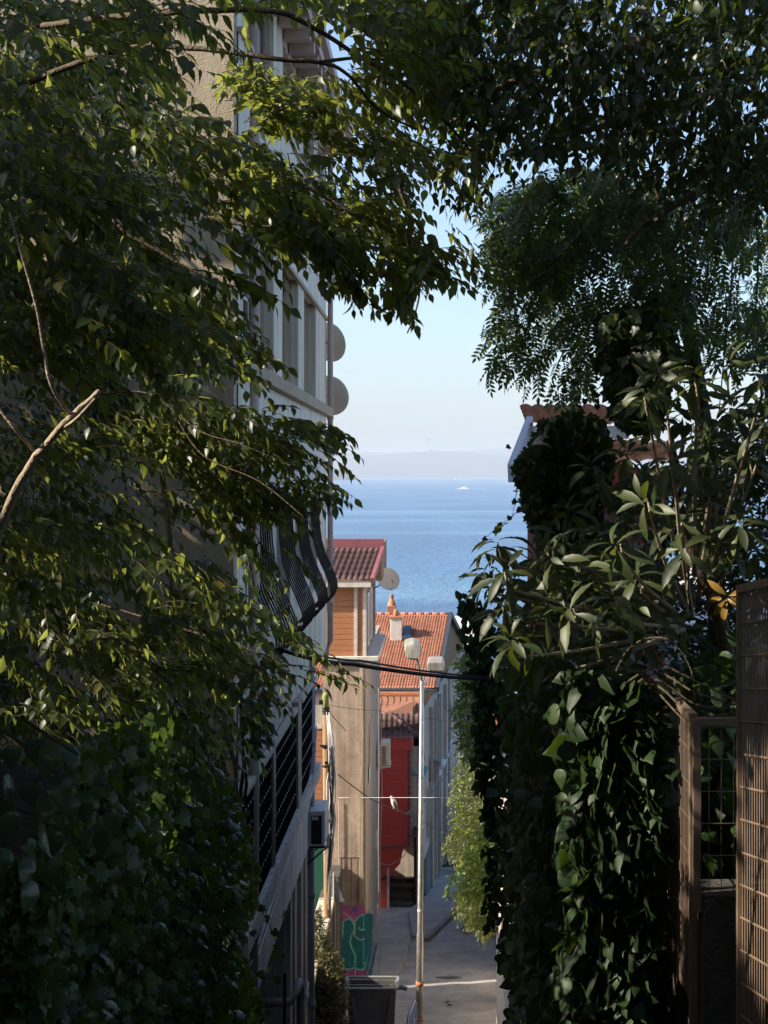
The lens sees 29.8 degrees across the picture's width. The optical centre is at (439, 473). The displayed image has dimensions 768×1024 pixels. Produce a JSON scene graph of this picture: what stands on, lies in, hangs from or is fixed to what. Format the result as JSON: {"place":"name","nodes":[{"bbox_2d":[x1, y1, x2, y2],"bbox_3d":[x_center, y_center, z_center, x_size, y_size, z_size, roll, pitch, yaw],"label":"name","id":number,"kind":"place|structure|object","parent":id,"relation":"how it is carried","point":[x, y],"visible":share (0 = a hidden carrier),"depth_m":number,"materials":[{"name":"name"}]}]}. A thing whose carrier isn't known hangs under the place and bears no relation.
{"place":"outdoors","nodes":[
{"label":"outdoors","id":0,"kind":"place"},
{"bbox_2d":[0,664,766,1023],"bbox_3d":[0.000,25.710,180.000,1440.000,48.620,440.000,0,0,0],"label":"terrain","id":1,"kind":"structure","parent":0,"point":[22,834],"depth_m":9.79,"materials":[{"name":"green plant"}]},
{"bbox_2d":[0,721,122,916],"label":"ivy","id":2,"kind":"object","parent":1,"relation":"on","point":[47,755],"visible":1,"depth_m":3.93,"materials":[{"name":"green plant"}]},
{"bbox_2d":[0,0,248,1023],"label":"evergreen shrub","id":3,"kind":"object","parent":1,"relation":"on","point":[154,168],"visible":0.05,"depth_m":13.03,"materials":[{"name":"green plant"}]},
{"bbox_2d":[0,0,353,1023],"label":"apartment building","id":4,"kind":"structure","parent":1,"relation":"on","point":[280,802],"depth_m":21.90,"materials":[{"name":"white paint"}]},
{"bbox_2d":[243,235,248,353],"bbox_3d":[-2.760,-2.465,19.520,0.060,1.970,2.040,0,0,0],"label":"window","id":5,"kind":"structure","parent":4,"relation":"in","point":[245,271],"depth_m":20.44,"materials":[{"name":"grey glass"}]},
{"bbox_2d":[245,525,248,632],"bbox_3d":[-2.760,1.450,20.000,0.060,1.780,2.600,0,0,0],"label":"window","id":6,"kind":"structure","parent":4,"relation":"in","point":[247,587],"depth_m":20.42,"materials":[{"name":"grey glass"}]},
{"bbox_2d":[260,4,265,72],"bbox_3d":[-2.680,-6.260,20.550,0.060,1.360,2.700,0,0,0],"label":"window","id":7,"kind":"structure","parent":4,"relation":"in","point":[263,33],"depth_m":21.83,"materials":[{"name":"grey glass"}]},
{"bbox_2d":[277,527,277,609],"bbox_3d":[-2.760,1.450,23.300,0.060,1.780,2.000,0,0,0],"label":"window","id":8,"kind":"structure","parent":4,"relation":"in","point":[277,527],"depth_m":24.24,"materials":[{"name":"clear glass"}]},
{"bbox_2d":[249,726,316,975],"bbox_3d":[-2.402,5.701,23.302,0.129,1.620,9.605,0,0,0],"label":"loose cable","id":9,"kind":"object","parent":4,"relation":"attached to","point":[271,903],"visible":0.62,"depth_m":21.51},
{"bbox_2d":[283,64,287,103],"bbox_3d":[-2.680,-6.260,24.400,0.060,1.360,2.400,0,0,0],"label":"window","id":10,"kind":"structure","parent":4,"relation":"in","point":[284,70],"depth_m":24.58,"materials":[{"name":"grey glass"}]},
{"bbox_2d":[301,975,308,1011],"bbox_3d":[-2.397,9.137,25.303,0.212,0.759,0.414,0,0,0],"label":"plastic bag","id":11,"kind":"object","parent":4,"relation":"attached to","point":[306,982],"visible":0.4,"depth_m":25.23,"materials":[{"name":"white plastic"}]},
{"bbox_2d":[303,127,307,166],"bbox_3d":[-2.680,-6.260,27.750,0.060,1.360,2.300,0,0,0],"label":"window","id":12,"kind":"structure","parent":4,"relation":"in","point":[305,161],"depth_m":28.69,"materials":[{"name":"grey glass"}]},
{"bbox_2d":[307,800,331,864],"bbox_3d":[-2.325,6.886,27.625,0.430,1.051,1.050,0,0,0],"label":"air conditioner","id":13,"kind":"object","parent":4,"relation":"attached to","point":[319,836],"visible":0.88,"depth_m":27.15,"materials":[{"name":"paint"}]},
{"bbox_2d":[326,322,345,361],"bbox_3d":[-2.492,-2.969,32.414,0.706,0.877,0.737,0,0,-8],"label":"satellite dish","id":14,"kind":"object","parent":4,"relation":"attached to","point":[339,345],"visible":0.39,"depth_m":32.23,"materials":[{"name":"paint"}]},
{"bbox_2d":[326,376,348,414],"bbox_3d":[-2.519,-1.765,32.421,0.791,0.886,0.716,0,0,-21],"label":"satellite dish","id":15,"kind":"object","parent":4,"relation":"attached to","point":[340,397],"visible":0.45,"depth_m":32.27,"materials":[{"name":"paint"}]},
{"bbox_2d":[0,212,374,806],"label":"young tree","id":16,"kind":"object","parent":1,"relation":"on","point":[191,436],"visible":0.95,"depth_m":8.56,"materials":[{"name":"green plant"}]},
{"bbox_2d":[175,695,278,791],"bbox_3d":[-2.392,3.348,16.885,1.665,1.888,0.740,0,0,44],"label":"creeper","id":17,"kind":"object","parent":1,"relation":"on","point":[255,740],"visible":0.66,"depth_m":16.46,"materials":[{"name":"green plant"}]},
{"bbox_2d":[238,692,247,809],"bbox_3d":[-2.391,3.260,17.111,0.212,1.576,0.380,0,0,28],"label":"loose cable","id":18,"kind":"object","parent":17,"relation":"hanging from","point":[243,778],"visible":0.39,"depth_m":17.18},
{"bbox_2d":[319,692,335,1018],"bbox_3d":[-2.837,10.352,36.465,0.445,9.612,0.270,0,0,0],"label":"utility pole","id":19,"kind":"object","parent":1,"relation":"on","point":[328,746],"visible":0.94,"depth_m":36.37,"materials":[{"name":"paint"}]},
{"bbox_2d":[330,705,453,721],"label":"telephone wire","id":20,"kind":"object","parent":19,"relation":"attached to","point":[387,712],"visible":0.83,"depth_m":41.51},
{"bbox_2d":[338,797,483,797],"bbox_3d":[-0.791,7.978,35.500,4.734,0.684,0.010,0,0,39],"label":"telephone wire","id":21,"kind":"object","parent":19,"relation":"attached to","point":[409,797],"visible":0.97,"depth_m":35.46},
{"bbox_2d":[315,865,341,1023],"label":"yard wall","id":22,"kind":"structure","parent":1,"relation":"on","point":[337,869],"depth_m":39.79,"materials":[{"name":"paint"}]},
{"bbox_2d":[315,848,323,909],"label":"yard gate","id":23,"kind":"structure","parent":22,"relation":"attached to","point":[319,874],"depth_m":38.31,"materials":[{"name":"green metal"}]},
{"bbox_2d":[315,904,353,1023],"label":"dry bush","id":24,"kind":"object","parent":1,"relation":"on","point":[335,999],"visible":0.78,"depth_m":32.78,"materials":[{"name":"green plant"}]},
{"bbox_2d":[333,872,344,965],"bbox_3d":[-2.672,12.528,38.025,0.320,4.017,0.126,0,0,0],"label":"triangle sign","id":25,"kind":"object","parent":1,"relation":"on","point":[337,895],"visible":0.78,"depth_m":38.00,"materials":[{"name":"grey metal"}]},
{"bbox_2d":[315,539,386,975],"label":"timber house","id":26,"kind":"structure","parent":1,"relation":"on","point":[359,565],"depth_m":42.03,"materials":[{"name":"beige paint"}]},
{"bbox_2d":[342,903,372,978],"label":"graffiti","id":27,"kind":"object","parent":26,"relation":"attached to","point":[357,926],"visible":0.79,"depth_m":42.01,"materials":[{"name":"paint"}]},
{"bbox_2d":[368,591,369,645],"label":"window","id":28,"kind":"structure","parent":26,"relation":"in","point":[369,591],"depth_m":43.60,"materials":[{"name":"white glass"}]},
{"bbox_2d":[369,714,372,779],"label":"blind window","id":29,"kind":"structure","parent":26,"relation":"in","point":[371,721],"depth_m":44.99,"materials":[{"name":"beige paint"}]},
{"bbox_2d":[371,587,371,638],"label":"window","id":30,"kind":"structure","parent":26,"relation":"in","point":[371,587],"depth_m":45.35,"materials":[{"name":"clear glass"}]},
{"bbox_2d":[378,688,381,972],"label":"loose cable","id":31,"kind":"object","parent":26,"relation":"hanging from","point":[380,833],"visible":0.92,"depth_m":41.79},
{"bbox_2d":[377,739,390,769],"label":"air conditioner","id":32,"kind":"object","parent":26,"relation":"attached to","point":[386,762],"visible":0.84,"depth_m":49.00,"materials":[{"name":"paint"}]},
{"bbox_2d":[372,568,399,590],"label":"satellite dish","id":33,"kind":"object","parent":26,"relation":"attached to","point":[390,581],"visible":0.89,"depth_m":46.02,"materials":[{"name":"beige paint"}]},
{"bbox_2d":[379,852,406,865],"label":"loose cable","id":34,"kind":"object","parent":26,"relation":"hanging from","point":[396,861],"visible":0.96,"depth_m":51.12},
{"bbox_2d":[0,0,725,418],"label":"hackberry tree","id":35,"kind":"object","parent":1,"relation":"on","point":[88,300],"visible":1,"depth_m":7.39,"materials":[{"name":"green plant"}]},
{"bbox_2d":[315,594,461,897],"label":"tiled house","id":36,"kind":"structure","parent":1,"relation":"on","point":[434,633],"depth_m":59.69,"materials":[{"name":"red tile"}]},
{"bbox_2d":[413,753,439,781],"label":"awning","id":37,"kind":"object","parent":36,"relation":"attached to","point":[436,764],"visible":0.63,"depth_m":56.41,"materials":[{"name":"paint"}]},
{"bbox_2d":[426,790,426,838],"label":"window","id":38,"kind":"structure","parent":36,"relation":"in","point":[426,790],"depth_m":55.69,"materials":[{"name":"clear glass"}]},
{"bbox_2d":[379,692,419,908],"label":"red house","id":39,"kind":"structure","parent":1,"relation":"on","point":[400,732],"depth_m":52.02,"materials":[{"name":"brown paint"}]},
{"bbox_2d":[406,1000,417,1023],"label":"road sign","id":40,"kind":"object","parent":1,"relation":"on","point":[412,1017],"visible":1,"depth_m":34.67,"materials":[{"name":"grey metal"}]},
{"bbox_2d":[380,616,486,794],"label":"terrace house","id":41,"kind":"structure","parent":1,"relation":"on","point":[459,619],"depth_m":70.72,"materials":[{"name":"white paint"}]},
{"bbox_2d":[444,643,491,769],"bbox_3d":[0.708,5.163,31.498,1.216,3.168,3.488,0,0,0],"label":"lane shrub","id":42,"kind":"object","parent":1,"relation":"on","point":[463,725],"visible":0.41,"depth_m":30.65,"materials":[{"name":"green plant"}]},
{"bbox_2d":[446,812,494,912],"bbox_3d":[0.808,9.462,34.974,1.332,2.695,2.549,0,0,0],"label":"bright creeper","id":43,"kind":"object","parent":1,"relation":"on","point":[473,872],"visible":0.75,"depth_m":34.34,"materials":[{"name":"green plant"}]},
{"bbox_2d":[442,848,478,900],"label":"creeper shoot","id":44,"kind":"object","parent":43,"relation":"hanging from","point":[451,882],"visible":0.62,"depth_m":35.98,"materials":[{"name":"green plant"}]},
{"bbox_2d":[448,799,496,864],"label":"garden house","id":45,"kind":"structure","parent":1,"relation":"on","point":[449,818],"depth_m":62.00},
{"bbox_2d":[451,884,500,948],"bbox_3d":[0.982,12.030,39.467,1.475,2.544,3.496,0,0,0],"label":"bush","id":46,"kind":"object","parent":1,"relation":"on","point":[475,921],"visible":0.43,"depth_m":38.35,"materials":[{"name":"green plant"}]},
{"bbox_2d":[489,714,505,780],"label":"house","id":47,"kind":"structure","parent":1,"relation":"on","point":[504,754],"depth_m":100.00,"materials":[{"name":"grey tile"}]},
{"bbox_2d":[496,756,520,1023],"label":"lane wall","id":48,"kind":"structure","parent":1,"relation":"on","point":[502,1002],"depth_m":32.43,"materials":[{"name":"grey concrete"}]},
{"bbox_2d":[440,754,493,873],"bbox_3d":[0.757,8.940,38.014,1.570,4.050,4.334,0,0,0],"label":"lane creeper","id":49,"kind":"object","parent":48,"relation":"attached to","point":[454,838],"visible":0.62,"depth_m":36.75,"materials":[{"name":"green plant"}]},
{"bbox_2d":[413,0,767,247],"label":"dark tree","id":50,"kind":"object","parent":1,"relation":"on","point":[719,150],"visible":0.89,"depth_m":8.09,"materials":[{"name":"green plant"}]},
{"bbox_2d":[507,404,679,665],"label":"ivy house","id":51,"kind":"structure","parent":1,"relation":"on","point":[534,413],"depth_m":21.68,"materials":[{"name":"white paint"}]},
{"bbox_2d":[458,339,767,757],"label":"loquat tree","id":52,"kind":"object","parent":1,"relation":"on","point":[569,592],"visible":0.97,"depth_m":8.90,"materials":[{"name":"green plant"}]},
{"bbox_2d":[467,151,767,650],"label":"ash tree","id":53,"kind":"object","parent":1,"relation":"on","point":[551,261],"visible":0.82,"depth_m":11.01,"materials":[{"name":"green plant"}]},
{"bbox_2d":[560,353,602,416],"bbox_3d":[1.109,-0.686,10.995,0.400,0.499,0.943,0,0,0],"label":"creeper","id":54,"kind":"object","parent":53,"relation":"attached to","point":[591,389],"visible":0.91,"depth_m":11.00,"materials":[{"name":"green plant"}]},
{"bbox_2d":[591,301,688,444],"bbox_3d":[1.515,-0.768,10.790,0.754,1.126,1.763,0,0,5],"label":"hanging ivy","id":55,"kind":"object","parent":53,"relation":"hanging from","point":[624,334],"visible":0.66,"depth_m":10.12,"materials":[{"name":"green plant"}]},
{"bbox_2d":[551,392,767,733],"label":"garden hedge","id":56,"kind":"object","parent":1,"relation":"on","point":[758,493],"visible":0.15,"depth_m":12.24,"materials":[{"name":"green plant"}]},
{"bbox_2d":[615,630,761,895],"bbox_3d":[1.658,1.976,9.348,0.944,2.074,2.581,0,0,18],"label":"garden plant","id":57,"kind":"object","parent":1,"relation":"on","point":[691,694],"visible":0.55,"depth_m":8.69,"materials":[{"name":"green plant"}]},
{"bbox_2d":[652,867,766,1023],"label":"concrete wall","id":58,"kind":"structure","parent":1,"relation":"on","point":[716,959],"depth_m":7.98,"materials":[{"name":"grey concrete"}]},
{"bbox_2d":[559,605,697,1023],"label":"wire fence","id":59,"kind":"object","parent":58,"relation":"attached to","point":[678,882],"visible":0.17,"depth_m":8.44,"materials":[{"name":"metal"}]},
{"bbox_2d":[455,590,678,1023],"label":"ivy","id":60,"kind":"object","parent":59,"relation":"attached to","point":[576,828],"visible":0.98,"depth_m":8.60,"materials":[{"name":"green plant"}]},
{"bbox_2d":[693,717,735,911],"bbox_3d":[1.543,1.891,8.000,0.273,1.072,0.050,0,0,0],"label":"wire fence","id":61,"kind":"object","parent":58,"relation":"attached to","point":[698,722],"visible":0.75,"depth_m":7.98,"materials":[{"name":"brown metal"}]},
{"bbox_2d":[736,578,767,1023],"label":"wire fence","id":62,"kind":"object","parent":58,"relation":"attached to","point":[748,588],"visible":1,"depth_m":7.14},
{"bbox_2d":[665,568,766,663],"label":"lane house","id":63,"kind":"structure","parent":1,"relation":"on","point":[686,622],"depth_m":28.70,"materials":[{"name":"beige concrete"}]},
{"bbox_2d":[278,646,493,680],"bbox_3d":[-0.496,2.277,17.029,0.222,1.201,6.428,0,0,21],"label":"overhead cable","id":64,"kind":"object","parent":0,"point":[343,663],"visible":0.82,"depth_m":16.89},
{"bbox_2d":[301,649,492,677],"bbox_3d":[-0.426,2.261,17.030,0.211,1.145,6.369,0,0,19],"label":"overhead cable","id":65,"kind":"object","parent":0,"point":[360,660],"visible":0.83,"depth_m":17.04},
{"bbox_2d":[337,866,496,1023],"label":"road","id":66,"kind":"structure","parent":0,"point":[451,949],"depth_m":42.66,"materials":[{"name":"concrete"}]},
{"bbox_2d":[340,976,407,1023],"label":"waste container","id":67,"kind":"object","parent":66,"relation":"on","point":[373,999],"visible":0.93,"depth_m":33.65,"materials":[{"name":"grey plastic"}]},
{"bbox_2d":[371,937,410,975],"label":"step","id":68,"kind":"object","parent":66,"relation":"on","point":[394,954],"visible":0.78,"depth_m":43.99,"materials":[{"name":"grey concrete"}]},
{"bbox_2d":[404,638,444,1023],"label":"street lamp","id":69,"kind":"object","parent":66,"relation":"on","point":[412,647],"visible":0.96,"depth_m":35.45,"materials":[{"name":"metal"}]},
{"bbox_2d":[338,748,465,817],"bbox_3d":[-0.290,8.813,44.125,1.122,2.419,15.905,0,0,13],"label":"telephone wire","id":70,"kind":"object","parent":69,"relation":"attached to","point":[393,808],"visible":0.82,"depth_m":39.44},
{"bbox_2d":[390,796,397,811],"bbox_3d":[-1.226,8.842,38.592,0.190,0.447,0.212,0,0,37],"label":"bird","id":71,"kind":"object","parent":70,"relation":"on","point":[393,802],"visible":0.88,"depth_m":38.55},
{"bbox_2d":[425,909,457,941],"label":"kerb","id":72,"kind":"structure","parent":66,"relation":"on","point":[438,928],"depth_m":48.20,"materials":[{"name":"concrete"}]},
{"bbox_2d":[439,976,459,977],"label":"road patch","id":73,"kind":"object","parent":66,"relation":"on","point":[449,976],"visible":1,"depth_m":42.00,"materials":[{"name":"grey asphalt"}]},
{"bbox_2d":[461,925,470,933],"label":"road patch","id":74,"kind":"object","parent":66,"relation":"on","point":[464,928],"visible":0.57,"depth_m":48.33,"materials":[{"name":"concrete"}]},
{"bbox_2d":[409,877,472,941],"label":"pavement","id":75,"kind":"structure","parent":0,"point":[437,907],"depth_m":51.06,"materials":[{"name":"grey concrete"}]},
{"bbox_2d":[340,448,693,455],"bbox_3d":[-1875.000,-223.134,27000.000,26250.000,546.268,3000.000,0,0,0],"label":"mountains","id":76,"kind":"structure","parent":0,"point":[505,451],"depth_m":26816.07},
{"bbox_2d":[315,477,767,693],"bbox_3d":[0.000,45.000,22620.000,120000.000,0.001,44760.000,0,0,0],"label":"sea","id":77,"kind":"structure","parent":0,"point":[433,531],"depth_m":1189.00,"materials":[{"name":"liquid"}]},
{"bbox_2d":[327,468,357,479],"bbox_3d":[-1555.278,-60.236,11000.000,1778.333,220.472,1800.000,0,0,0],"label":"headland","id":78,"kind":"structure","parent":77,"relation":"on","point":[340,477],"depth_m":10489.13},
{"bbox_2d":[326,0,767,452],"label":"sky","id":79,"kind":"structure","parent":0,"point":[405,391],"materials":[{"name":"blue"}]},
{"bbox_2d":[327,450,767,476],"bbox_3d":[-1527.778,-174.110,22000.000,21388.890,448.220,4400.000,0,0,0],"label":"hills","id":80,"kind":"structure","parent":0,"point":[439,464],"depth_m":20772.80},
{"bbox_2d":[509,408,617,553],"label":"ivy column","id":81,"kind":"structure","parent":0,"point":[541,484],"depth_m":11.50,"materials":[{"name":"green plant"}]},
{"bbox_2d":[482,441,530,540],"bbox_3d":[0.561,0.150,11.989,0.428,0.849,0.070,0,0,4],"label":"ivy tendril","id":82,"kind":"object","parent":81,"relation":"attached to","point":[514,501],"visible":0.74,"depth_m":12.00,"materials":[{"name":"green plant"}]},
{"bbox_2d":[529,424,566,579],"bbox_3d":[0.888,0.302,11.781,0.207,1.514,0.787,0,0,15],"label":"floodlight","id":83,"kind":"object","parent":81,"relation":"attached to","point":[538,443],"visible":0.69,"depth_m":11.50,"materials":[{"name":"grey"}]},
{"bbox_3d":[-1.980,3.815,7.372,0.240,4.130,5.745,0,0,0],"label":"garden wall","id":84,"kind":"object","parent":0,"visible":0},
{"bbox_2d":[0,709,265,1023],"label":"ivy","id":85,"kind":"object","parent":84,"relation":"attached to","point":[122,927],"visible":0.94,"depth_m":7.39,"materials":[{"name":"green plant"}]},
{"bbox_2d":[241,903,287,1023],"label":"ivy tendril","id":86,"kind":"object","parent":85,"relation":"attached to","point":[275,954],"visible":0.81,"depth_m":13.50,"materials":[{"name":"green plant"}]}
]}

